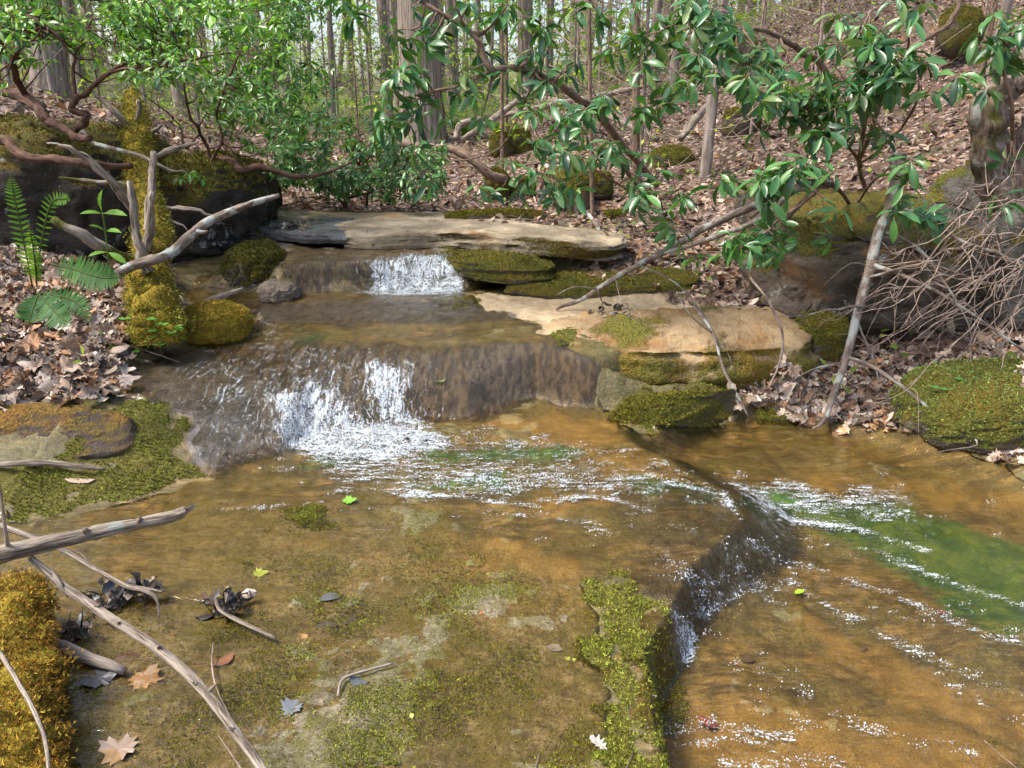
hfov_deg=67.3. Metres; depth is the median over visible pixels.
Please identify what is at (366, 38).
sapling
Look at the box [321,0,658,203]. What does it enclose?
rhododendron
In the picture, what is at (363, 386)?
falling water strands
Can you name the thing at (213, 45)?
sapling
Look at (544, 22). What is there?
sapling
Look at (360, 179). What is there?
mountain laurel
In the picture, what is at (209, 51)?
sapling
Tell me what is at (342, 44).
distant woods
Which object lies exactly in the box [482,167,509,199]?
boulder
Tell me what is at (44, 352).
leaf litter
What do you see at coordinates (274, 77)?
sapling
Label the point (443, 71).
tree
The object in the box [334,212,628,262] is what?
rock ledge
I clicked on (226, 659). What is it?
fallen leaf
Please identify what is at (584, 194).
boulder
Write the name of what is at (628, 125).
fallen pole
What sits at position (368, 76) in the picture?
sapling
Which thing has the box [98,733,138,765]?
fallen leaf
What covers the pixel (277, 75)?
sapling
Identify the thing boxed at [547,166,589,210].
boulder
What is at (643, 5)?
sapling
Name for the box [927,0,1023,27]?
sapling
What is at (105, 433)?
rock ledge
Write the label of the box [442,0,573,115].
sapling
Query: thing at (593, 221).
fallen twig
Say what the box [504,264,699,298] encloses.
rock ledge
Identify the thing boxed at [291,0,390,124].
sapling
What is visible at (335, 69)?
sapling
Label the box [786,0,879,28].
sapling
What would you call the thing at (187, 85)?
sapling
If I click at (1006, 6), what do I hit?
tree
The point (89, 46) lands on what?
tree
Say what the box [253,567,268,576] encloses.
fallen leaf
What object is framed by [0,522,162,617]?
fallen branch
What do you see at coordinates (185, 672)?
fallen branch
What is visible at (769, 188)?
rhododendron
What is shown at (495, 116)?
fallen pole
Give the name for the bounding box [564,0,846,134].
rhododendron
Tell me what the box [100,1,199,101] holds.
sapling
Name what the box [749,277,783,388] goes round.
fallen twig
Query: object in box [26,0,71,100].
tree
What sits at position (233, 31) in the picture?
tree
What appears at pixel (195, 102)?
sapling
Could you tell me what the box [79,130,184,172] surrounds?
vine stem
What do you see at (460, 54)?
sapling
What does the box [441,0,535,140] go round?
sapling
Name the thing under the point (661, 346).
rock ledge
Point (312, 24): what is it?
sky
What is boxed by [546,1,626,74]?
sapling
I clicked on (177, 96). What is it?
tree
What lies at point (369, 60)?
sapling
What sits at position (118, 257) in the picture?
seedling
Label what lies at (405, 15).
tree
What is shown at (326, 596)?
fallen leaf
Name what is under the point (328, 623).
fallen leaf
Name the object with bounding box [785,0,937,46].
sapling
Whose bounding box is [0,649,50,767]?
fallen twig
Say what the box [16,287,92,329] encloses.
fern
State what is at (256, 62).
sapling
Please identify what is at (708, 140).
tree
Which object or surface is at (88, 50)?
sapling
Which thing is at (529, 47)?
sapling
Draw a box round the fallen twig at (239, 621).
[215,598,275,639]
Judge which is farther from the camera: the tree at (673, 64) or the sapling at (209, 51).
the sapling at (209, 51)
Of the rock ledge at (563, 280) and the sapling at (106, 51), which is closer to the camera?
the rock ledge at (563, 280)
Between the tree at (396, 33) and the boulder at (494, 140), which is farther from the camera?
the tree at (396, 33)
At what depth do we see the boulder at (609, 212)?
6.63 m
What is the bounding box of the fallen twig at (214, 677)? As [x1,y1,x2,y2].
[211,643,229,714]
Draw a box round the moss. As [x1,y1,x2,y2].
[5,225,999,767]
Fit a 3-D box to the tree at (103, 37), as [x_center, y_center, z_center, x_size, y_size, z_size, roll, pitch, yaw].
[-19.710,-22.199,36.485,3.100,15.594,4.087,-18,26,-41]
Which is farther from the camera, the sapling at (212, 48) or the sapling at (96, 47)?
the sapling at (212, 48)
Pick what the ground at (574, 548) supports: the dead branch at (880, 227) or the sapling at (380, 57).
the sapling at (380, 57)
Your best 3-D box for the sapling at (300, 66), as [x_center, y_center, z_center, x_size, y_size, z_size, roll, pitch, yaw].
[-5.673,-9.010,19.864,2.144,4.342,2.172,14,24,35]
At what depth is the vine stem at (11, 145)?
4.66 m
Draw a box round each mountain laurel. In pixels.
[0,0,159,141]
[68,0,296,132]
[134,0,339,200]
[262,113,450,208]
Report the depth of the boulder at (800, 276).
4.50 m
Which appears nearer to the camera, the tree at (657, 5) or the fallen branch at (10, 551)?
the fallen branch at (10, 551)
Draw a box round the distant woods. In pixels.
[10,0,772,100]
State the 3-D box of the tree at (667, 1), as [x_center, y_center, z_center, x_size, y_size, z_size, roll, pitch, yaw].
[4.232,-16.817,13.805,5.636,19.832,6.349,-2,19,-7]
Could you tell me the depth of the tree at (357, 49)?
18.71 m
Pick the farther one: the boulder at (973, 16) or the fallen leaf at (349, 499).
the boulder at (973, 16)
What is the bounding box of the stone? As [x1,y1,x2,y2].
[256,278,302,303]
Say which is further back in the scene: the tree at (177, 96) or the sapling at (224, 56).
the sapling at (224, 56)
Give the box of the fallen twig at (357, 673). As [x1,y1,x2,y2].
[336,662,392,695]
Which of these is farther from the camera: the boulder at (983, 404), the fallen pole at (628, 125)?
the fallen pole at (628, 125)
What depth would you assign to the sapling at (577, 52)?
9.99 m
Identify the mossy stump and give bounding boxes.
[0,562,84,767]
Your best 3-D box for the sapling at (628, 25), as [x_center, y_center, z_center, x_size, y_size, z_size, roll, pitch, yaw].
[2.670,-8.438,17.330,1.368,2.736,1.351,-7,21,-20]
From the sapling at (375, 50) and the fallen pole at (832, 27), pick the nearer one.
the fallen pole at (832, 27)
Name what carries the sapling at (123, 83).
on the ground at (574, 548)
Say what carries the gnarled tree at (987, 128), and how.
on the boulder at (954, 176)
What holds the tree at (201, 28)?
on the ground at (574, 548)
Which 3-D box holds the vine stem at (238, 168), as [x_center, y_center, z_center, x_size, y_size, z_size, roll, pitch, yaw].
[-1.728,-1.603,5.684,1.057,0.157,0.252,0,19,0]
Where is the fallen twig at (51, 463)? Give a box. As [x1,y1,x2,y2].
[0,460,105,470]
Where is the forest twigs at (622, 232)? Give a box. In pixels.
[0,0,1023,767]
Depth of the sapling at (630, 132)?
9.08 m
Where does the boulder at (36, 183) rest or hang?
on the ground at (574, 548)
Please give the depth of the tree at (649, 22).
13.59 m
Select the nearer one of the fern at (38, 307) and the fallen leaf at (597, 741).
the fallen leaf at (597, 741)
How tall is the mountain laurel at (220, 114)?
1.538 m
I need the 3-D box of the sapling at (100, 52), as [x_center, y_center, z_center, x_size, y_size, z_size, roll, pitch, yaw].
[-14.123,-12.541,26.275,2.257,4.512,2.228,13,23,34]
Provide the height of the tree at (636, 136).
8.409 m
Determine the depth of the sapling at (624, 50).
9.45 m
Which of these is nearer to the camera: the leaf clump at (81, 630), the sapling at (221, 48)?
the leaf clump at (81, 630)
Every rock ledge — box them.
[0,402,135,458]
[258,213,354,243]
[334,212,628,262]
[436,248,554,284]
[444,207,546,220]
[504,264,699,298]
[544,305,818,392]
[605,387,735,437]
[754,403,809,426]
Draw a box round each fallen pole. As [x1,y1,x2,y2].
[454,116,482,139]
[461,77,564,140]
[504,84,648,116]
[543,96,659,141]
[677,102,706,141]
[803,11,858,65]
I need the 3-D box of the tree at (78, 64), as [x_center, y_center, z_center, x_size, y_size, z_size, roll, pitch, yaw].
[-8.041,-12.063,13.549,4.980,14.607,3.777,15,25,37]
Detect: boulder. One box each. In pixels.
[0,107,184,262]
[155,146,282,261]
[181,298,255,345]
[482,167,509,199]
[488,130,513,157]
[509,175,537,197]
[511,128,532,153]
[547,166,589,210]
[573,175,588,215]
[588,170,614,200]
[603,207,626,219]
[647,144,696,168]
[720,105,763,139]
[732,33,768,69]
[733,186,1006,333]
[793,307,849,362]
[885,356,1023,453]
[923,160,1023,330]
[934,3,985,59]
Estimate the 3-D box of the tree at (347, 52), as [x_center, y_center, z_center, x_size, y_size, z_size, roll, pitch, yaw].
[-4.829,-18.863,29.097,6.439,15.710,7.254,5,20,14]
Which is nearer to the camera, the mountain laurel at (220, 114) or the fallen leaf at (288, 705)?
the fallen leaf at (288, 705)
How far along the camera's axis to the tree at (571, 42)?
81.11 m
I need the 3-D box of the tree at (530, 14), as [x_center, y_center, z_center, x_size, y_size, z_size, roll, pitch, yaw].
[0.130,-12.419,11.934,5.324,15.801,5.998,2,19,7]
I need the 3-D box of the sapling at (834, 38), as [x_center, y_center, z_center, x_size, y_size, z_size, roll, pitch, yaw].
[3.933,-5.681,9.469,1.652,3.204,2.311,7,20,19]
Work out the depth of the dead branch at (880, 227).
4.03 m
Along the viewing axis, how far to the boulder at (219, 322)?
4.25 m
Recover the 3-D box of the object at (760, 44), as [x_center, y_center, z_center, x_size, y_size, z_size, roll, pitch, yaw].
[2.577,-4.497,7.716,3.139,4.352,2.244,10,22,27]
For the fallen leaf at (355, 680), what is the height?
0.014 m
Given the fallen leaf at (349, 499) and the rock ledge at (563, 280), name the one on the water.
the fallen leaf at (349, 499)
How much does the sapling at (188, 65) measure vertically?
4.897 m
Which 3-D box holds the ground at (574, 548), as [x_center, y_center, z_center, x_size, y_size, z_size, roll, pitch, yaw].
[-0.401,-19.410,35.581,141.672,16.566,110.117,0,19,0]
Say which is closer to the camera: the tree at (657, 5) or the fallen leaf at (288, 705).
the fallen leaf at (288, 705)
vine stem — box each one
[0,134,132,169]
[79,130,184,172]
[215,156,351,178]
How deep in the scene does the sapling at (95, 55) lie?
20.89 m
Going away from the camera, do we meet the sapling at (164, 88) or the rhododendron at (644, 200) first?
the rhododendron at (644, 200)
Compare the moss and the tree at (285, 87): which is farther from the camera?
the tree at (285, 87)
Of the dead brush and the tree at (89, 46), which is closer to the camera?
the dead brush
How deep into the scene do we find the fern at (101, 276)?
3.24 m
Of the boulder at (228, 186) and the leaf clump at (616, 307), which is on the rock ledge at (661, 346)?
the leaf clump at (616, 307)
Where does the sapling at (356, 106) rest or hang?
on the ground at (574, 548)
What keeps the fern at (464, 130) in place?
on the ground at (574, 548)
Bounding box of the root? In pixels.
[749,189,816,219]
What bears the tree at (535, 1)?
on the ground at (574, 548)
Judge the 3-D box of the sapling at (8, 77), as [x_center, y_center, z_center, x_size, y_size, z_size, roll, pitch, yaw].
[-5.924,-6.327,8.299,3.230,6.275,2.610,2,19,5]
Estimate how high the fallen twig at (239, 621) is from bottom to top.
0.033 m
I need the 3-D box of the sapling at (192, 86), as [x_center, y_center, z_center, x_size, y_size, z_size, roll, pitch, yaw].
[-5.650,-6.387,13.503,1.862,3.722,1.838,17,26,40]
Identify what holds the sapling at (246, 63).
on the ground at (574, 548)
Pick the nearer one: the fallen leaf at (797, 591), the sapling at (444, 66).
the fallen leaf at (797, 591)
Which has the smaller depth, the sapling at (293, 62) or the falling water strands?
the falling water strands
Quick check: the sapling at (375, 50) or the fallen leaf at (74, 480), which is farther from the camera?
the sapling at (375, 50)
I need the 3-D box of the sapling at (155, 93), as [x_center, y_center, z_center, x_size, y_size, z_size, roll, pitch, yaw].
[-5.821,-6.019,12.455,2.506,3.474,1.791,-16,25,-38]
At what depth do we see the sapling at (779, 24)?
10.10 m
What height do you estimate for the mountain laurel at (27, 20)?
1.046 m
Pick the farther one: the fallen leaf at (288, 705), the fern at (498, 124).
the fern at (498, 124)
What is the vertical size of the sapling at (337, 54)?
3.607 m
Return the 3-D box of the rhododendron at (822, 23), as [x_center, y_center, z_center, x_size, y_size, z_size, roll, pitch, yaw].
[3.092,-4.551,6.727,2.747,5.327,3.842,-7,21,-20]
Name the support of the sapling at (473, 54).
on the ground at (574, 548)
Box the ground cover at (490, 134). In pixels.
[0,0,1016,416]
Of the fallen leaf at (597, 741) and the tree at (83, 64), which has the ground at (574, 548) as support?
the tree at (83, 64)
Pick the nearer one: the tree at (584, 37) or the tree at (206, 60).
the tree at (206, 60)
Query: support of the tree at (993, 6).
on the ground at (574, 548)
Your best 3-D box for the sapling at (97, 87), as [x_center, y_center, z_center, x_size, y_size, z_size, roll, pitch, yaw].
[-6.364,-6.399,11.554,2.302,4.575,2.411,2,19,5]
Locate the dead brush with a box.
[818,144,1023,440]
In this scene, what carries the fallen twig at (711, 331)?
on the rock ledge at (661, 346)
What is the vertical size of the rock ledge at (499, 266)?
0.201 m
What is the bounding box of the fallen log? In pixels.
[47,85,211,349]
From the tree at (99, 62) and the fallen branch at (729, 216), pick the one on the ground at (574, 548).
the tree at (99, 62)
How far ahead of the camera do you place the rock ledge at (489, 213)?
6.12 m
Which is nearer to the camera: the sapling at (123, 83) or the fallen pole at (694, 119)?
the fallen pole at (694, 119)
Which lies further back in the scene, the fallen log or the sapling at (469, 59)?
the sapling at (469, 59)
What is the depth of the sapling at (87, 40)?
20.70 m
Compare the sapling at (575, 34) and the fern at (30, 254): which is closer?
the fern at (30, 254)
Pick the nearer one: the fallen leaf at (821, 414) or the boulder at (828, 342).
the fallen leaf at (821, 414)
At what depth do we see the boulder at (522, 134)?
9.94 m
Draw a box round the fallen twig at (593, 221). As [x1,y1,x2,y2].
[586,210,666,254]
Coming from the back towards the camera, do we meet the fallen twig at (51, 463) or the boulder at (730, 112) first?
the boulder at (730, 112)
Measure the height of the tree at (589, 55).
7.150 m
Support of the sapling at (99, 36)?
on the ground at (574, 548)
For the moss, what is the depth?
2.25 m
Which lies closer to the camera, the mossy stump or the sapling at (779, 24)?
the mossy stump
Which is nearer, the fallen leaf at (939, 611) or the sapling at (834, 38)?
the fallen leaf at (939, 611)
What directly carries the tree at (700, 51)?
on the ground at (574, 548)
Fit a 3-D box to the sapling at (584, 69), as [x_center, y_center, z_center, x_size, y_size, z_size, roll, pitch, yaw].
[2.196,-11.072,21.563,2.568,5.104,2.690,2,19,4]
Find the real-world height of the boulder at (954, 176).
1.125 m
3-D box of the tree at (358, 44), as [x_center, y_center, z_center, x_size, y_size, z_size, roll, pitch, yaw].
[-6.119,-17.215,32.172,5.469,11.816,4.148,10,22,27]
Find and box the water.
[0,210,1023,767]
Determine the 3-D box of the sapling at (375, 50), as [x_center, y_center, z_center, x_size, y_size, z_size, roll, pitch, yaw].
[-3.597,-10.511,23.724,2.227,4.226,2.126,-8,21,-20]
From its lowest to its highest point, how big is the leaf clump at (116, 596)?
0.116 m
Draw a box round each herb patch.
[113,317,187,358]
[931,377,965,389]
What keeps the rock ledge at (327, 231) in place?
on the ground at (574, 548)
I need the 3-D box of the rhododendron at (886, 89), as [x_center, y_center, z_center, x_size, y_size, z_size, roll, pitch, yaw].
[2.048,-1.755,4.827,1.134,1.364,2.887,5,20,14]
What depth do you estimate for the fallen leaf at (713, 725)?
2.23 m
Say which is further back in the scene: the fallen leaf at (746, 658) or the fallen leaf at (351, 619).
the fallen leaf at (746, 658)
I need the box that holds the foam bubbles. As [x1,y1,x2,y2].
[176,250,1023,767]
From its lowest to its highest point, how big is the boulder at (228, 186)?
0.866 m
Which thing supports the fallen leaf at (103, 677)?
on the water
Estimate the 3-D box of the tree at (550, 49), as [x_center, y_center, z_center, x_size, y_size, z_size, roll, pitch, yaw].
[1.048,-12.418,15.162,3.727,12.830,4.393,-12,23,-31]
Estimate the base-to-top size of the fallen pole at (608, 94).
0.397 m
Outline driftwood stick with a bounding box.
[180,288,242,308]
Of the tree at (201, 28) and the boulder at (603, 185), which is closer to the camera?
the boulder at (603, 185)
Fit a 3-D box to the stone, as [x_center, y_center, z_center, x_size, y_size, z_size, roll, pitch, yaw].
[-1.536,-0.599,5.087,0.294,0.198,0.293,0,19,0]
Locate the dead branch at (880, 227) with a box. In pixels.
[781,152,1023,452]
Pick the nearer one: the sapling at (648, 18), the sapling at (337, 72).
the sapling at (648, 18)
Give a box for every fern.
[4,173,69,286]
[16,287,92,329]
[50,255,122,291]
[452,119,478,135]
[489,121,521,132]
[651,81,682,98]
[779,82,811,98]
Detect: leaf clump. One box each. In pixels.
[55,606,92,641]
[76,572,166,623]
[196,584,258,620]
[235,215,277,239]
[280,214,315,230]
[588,301,633,316]
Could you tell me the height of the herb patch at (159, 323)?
0.260 m
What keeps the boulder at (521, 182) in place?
on the ground at (574, 548)
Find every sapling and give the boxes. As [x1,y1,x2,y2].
[0,0,194,108]
[0,2,68,92]
[0,4,114,84]
[61,0,240,134]
[62,0,185,100]
[64,1,263,123]
[67,0,165,108]
[70,0,117,80]
[70,0,217,118]
[74,3,133,83]
[76,4,130,89]
[81,3,112,77]
[82,0,123,88]
[85,8,115,80]
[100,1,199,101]
[123,1,242,108]
[125,1,190,95]
[146,6,264,122]
[155,0,244,94]
[178,10,201,95]
[191,0,332,151]
[193,4,237,92]
[196,13,303,118]
[198,1,268,95]
[198,9,250,91]
[198,14,267,96]
[211,0,330,129]
[237,9,335,126]
[239,0,343,123]
[255,0,422,164]
[264,11,324,113]
[274,13,316,99]
[279,3,324,99]
[282,0,398,145]
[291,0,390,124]
[300,0,385,120]
[302,1,372,112]
[304,0,471,140]
[305,0,359,110]
[308,9,353,102]
[336,0,391,102]
[340,0,380,103]
[340,0,463,106]
[352,21,444,112]
[358,14,468,114]
[359,0,398,109]
[390,0,464,111]
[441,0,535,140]
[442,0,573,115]
[442,4,479,97]
[443,7,484,98]
[444,1,513,112]
[445,19,486,78]
[459,0,508,96]
[460,1,511,101]
[472,0,595,114]
[476,0,545,99]
[478,0,842,189]
[485,0,668,113]
[499,0,685,132]
[508,0,608,100]
[513,0,702,146]
[515,2,583,76]
[517,0,739,141]
[533,0,621,97]
[542,0,706,133]
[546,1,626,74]
[556,1,630,74]
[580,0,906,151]
[597,1,644,62]
[602,0,651,64]
[607,0,652,65]
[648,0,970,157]
[659,0,882,84]
[698,0,848,44]
[712,0,888,61]
[772,0,882,53]
[774,0,940,52]
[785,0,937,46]
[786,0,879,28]
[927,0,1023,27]
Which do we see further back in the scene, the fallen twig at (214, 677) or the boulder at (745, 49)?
the boulder at (745, 49)
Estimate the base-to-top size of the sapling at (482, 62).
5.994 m
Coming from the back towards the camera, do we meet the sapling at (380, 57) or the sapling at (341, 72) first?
the sapling at (341, 72)
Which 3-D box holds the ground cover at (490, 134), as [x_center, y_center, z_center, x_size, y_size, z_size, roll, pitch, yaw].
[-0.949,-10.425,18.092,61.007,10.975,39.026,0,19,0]
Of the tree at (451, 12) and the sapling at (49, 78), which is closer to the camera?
the sapling at (49, 78)
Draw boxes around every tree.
[6,0,88,87]
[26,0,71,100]
[62,0,239,100]
[68,0,163,94]
[82,0,125,75]
[89,0,124,69]
[99,0,246,108]
[113,0,213,116]
[165,26,237,87]
[186,4,307,71]
[194,0,305,92]
[219,0,272,116]
[275,1,294,129]
[297,1,354,99]
[304,0,392,94]
[306,0,379,102]
[326,6,398,123]
[337,0,460,107]
[339,1,378,97]
[340,0,469,114]
[377,0,393,116]
[397,0,446,151]
[439,0,508,103]
[445,0,459,109]
[445,0,546,99]
[478,0,580,99]
[496,0,595,88]
[500,3,503,167]
[516,0,650,109]
[545,0,609,93]
[568,0,574,60]
[580,0,593,61]
[587,0,594,226]
[616,0,686,47]
[619,0,691,42]
[632,0,639,185]
[648,0,662,70]
[659,0,754,44]
[668,0,682,84]
[690,0,728,54]
[698,0,727,180]
[730,0,779,19]
[966,47,1023,217]
[972,0,998,96]
[986,0,1013,77]
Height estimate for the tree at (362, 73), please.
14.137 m
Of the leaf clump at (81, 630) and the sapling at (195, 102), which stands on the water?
the leaf clump at (81, 630)
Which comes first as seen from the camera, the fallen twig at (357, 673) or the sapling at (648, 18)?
the fallen twig at (357, 673)
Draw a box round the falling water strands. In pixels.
[254,258,462,444]
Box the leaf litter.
[0,0,1023,463]
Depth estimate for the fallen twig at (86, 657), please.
2.17 m
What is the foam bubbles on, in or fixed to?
on the water
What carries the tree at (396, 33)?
on the ground at (574, 548)
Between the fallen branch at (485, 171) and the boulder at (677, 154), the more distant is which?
the boulder at (677, 154)
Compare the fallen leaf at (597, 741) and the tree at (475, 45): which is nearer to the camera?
the fallen leaf at (597, 741)
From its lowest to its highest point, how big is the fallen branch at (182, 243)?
0.370 m
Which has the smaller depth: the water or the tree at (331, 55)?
the water
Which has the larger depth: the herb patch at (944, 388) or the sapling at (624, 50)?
the sapling at (624, 50)
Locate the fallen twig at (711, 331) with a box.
[680,301,748,416]
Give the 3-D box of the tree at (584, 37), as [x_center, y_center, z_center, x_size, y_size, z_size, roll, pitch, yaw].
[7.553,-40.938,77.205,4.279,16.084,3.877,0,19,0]
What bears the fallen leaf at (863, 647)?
on the ground at (574, 548)
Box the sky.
[15,0,780,75]
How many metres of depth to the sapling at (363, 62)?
28.99 m
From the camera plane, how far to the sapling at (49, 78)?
9.09 m
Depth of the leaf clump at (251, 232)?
5.71 m
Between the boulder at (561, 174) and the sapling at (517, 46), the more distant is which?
the sapling at (517, 46)
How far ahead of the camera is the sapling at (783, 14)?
11.14 m
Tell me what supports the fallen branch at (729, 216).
on the rock ledge at (661, 346)
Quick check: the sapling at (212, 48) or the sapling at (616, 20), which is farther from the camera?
the sapling at (212, 48)
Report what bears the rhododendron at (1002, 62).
on the ground at (574, 548)
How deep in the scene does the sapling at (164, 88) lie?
19.48 m
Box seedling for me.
[80,190,126,265]
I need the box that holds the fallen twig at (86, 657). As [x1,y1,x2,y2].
[52,638,127,674]
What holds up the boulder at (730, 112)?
on the ground at (574, 548)
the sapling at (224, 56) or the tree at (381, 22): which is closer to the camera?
the tree at (381, 22)
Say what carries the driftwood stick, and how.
on the boulder at (219, 322)
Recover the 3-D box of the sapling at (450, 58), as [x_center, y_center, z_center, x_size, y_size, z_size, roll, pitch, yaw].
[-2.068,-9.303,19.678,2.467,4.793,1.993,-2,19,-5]
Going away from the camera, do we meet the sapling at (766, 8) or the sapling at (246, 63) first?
the sapling at (766, 8)
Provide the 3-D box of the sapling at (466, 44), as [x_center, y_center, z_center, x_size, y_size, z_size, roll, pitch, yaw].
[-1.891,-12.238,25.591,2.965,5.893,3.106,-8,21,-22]
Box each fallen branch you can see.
[0,485,197,564]
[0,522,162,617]
[28,556,266,767]
[116,193,279,276]
[396,141,507,184]
[556,180,834,319]
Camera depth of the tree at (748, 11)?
18.53 m
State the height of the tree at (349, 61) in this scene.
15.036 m
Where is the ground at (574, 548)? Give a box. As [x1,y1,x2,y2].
[0,0,1023,767]
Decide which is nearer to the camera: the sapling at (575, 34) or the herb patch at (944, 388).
the herb patch at (944, 388)
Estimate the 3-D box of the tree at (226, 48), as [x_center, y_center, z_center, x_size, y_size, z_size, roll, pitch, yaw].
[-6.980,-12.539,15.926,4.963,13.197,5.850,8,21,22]
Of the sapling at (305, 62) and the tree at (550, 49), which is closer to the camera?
the tree at (550, 49)
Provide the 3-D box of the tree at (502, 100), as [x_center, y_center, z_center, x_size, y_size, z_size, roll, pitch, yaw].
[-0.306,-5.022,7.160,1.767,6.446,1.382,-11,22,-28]
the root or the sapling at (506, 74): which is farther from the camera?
the sapling at (506, 74)
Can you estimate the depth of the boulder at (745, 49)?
9.97 m
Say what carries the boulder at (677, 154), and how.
on the ground at (574, 548)
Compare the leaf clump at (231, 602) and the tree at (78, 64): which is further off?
the tree at (78, 64)
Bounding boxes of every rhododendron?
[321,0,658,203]
[465,95,698,259]
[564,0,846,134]
[667,151,928,272]
[744,0,997,190]
[876,7,1023,245]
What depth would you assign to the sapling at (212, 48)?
28.97 m
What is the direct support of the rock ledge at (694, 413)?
on the ground at (574, 548)
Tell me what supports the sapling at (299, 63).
on the ground at (574, 548)
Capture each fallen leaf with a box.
[65,478,94,482]
[76,659,117,687]
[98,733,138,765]
[112,652,140,660]
[127,663,162,690]
[213,653,233,665]
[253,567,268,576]
[280,697,302,714]
[315,621,337,627]
[319,592,339,600]
[342,495,356,503]
[344,614,356,623]
[349,676,367,684]
[502,575,512,581]
[546,643,561,651]
[589,735,606,749]
[697,716,718,727]
[741,655,754,662]
[795,589,803,593]
[814,412,832,416]
[860,643,866,650]
[862,422,876,427]
[935,609,945,614]
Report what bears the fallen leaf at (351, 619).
on the ground at (574, 548)
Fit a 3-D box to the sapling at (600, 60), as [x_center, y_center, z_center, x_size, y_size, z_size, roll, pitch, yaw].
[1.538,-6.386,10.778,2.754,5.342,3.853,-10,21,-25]
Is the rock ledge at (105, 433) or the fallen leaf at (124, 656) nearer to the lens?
the fallen leaf at (124, 656)
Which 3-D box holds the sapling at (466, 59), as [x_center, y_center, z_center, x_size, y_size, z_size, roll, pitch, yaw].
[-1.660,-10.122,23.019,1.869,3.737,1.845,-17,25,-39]
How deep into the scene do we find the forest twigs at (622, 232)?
6.65 m
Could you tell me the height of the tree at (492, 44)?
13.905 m
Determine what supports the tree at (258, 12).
on the ground at (574, 548)
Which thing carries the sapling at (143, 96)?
on the ground at (574, 548)
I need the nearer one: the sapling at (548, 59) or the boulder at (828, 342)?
the boulder at (828, 342)
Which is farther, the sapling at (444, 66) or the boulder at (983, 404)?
the sapling at (444, 66)
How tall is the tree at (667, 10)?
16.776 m
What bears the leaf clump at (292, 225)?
on the rock ledge at (327, 231)
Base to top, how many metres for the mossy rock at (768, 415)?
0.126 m
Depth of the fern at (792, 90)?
8.58 m
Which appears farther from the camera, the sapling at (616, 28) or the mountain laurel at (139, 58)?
the sapling at (616, 28)
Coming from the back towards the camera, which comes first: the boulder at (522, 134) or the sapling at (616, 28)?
the sapling at (616, 28)
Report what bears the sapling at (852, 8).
on the ground at (574, 548)
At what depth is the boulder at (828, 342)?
4.39 m
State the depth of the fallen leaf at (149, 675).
2.15 m

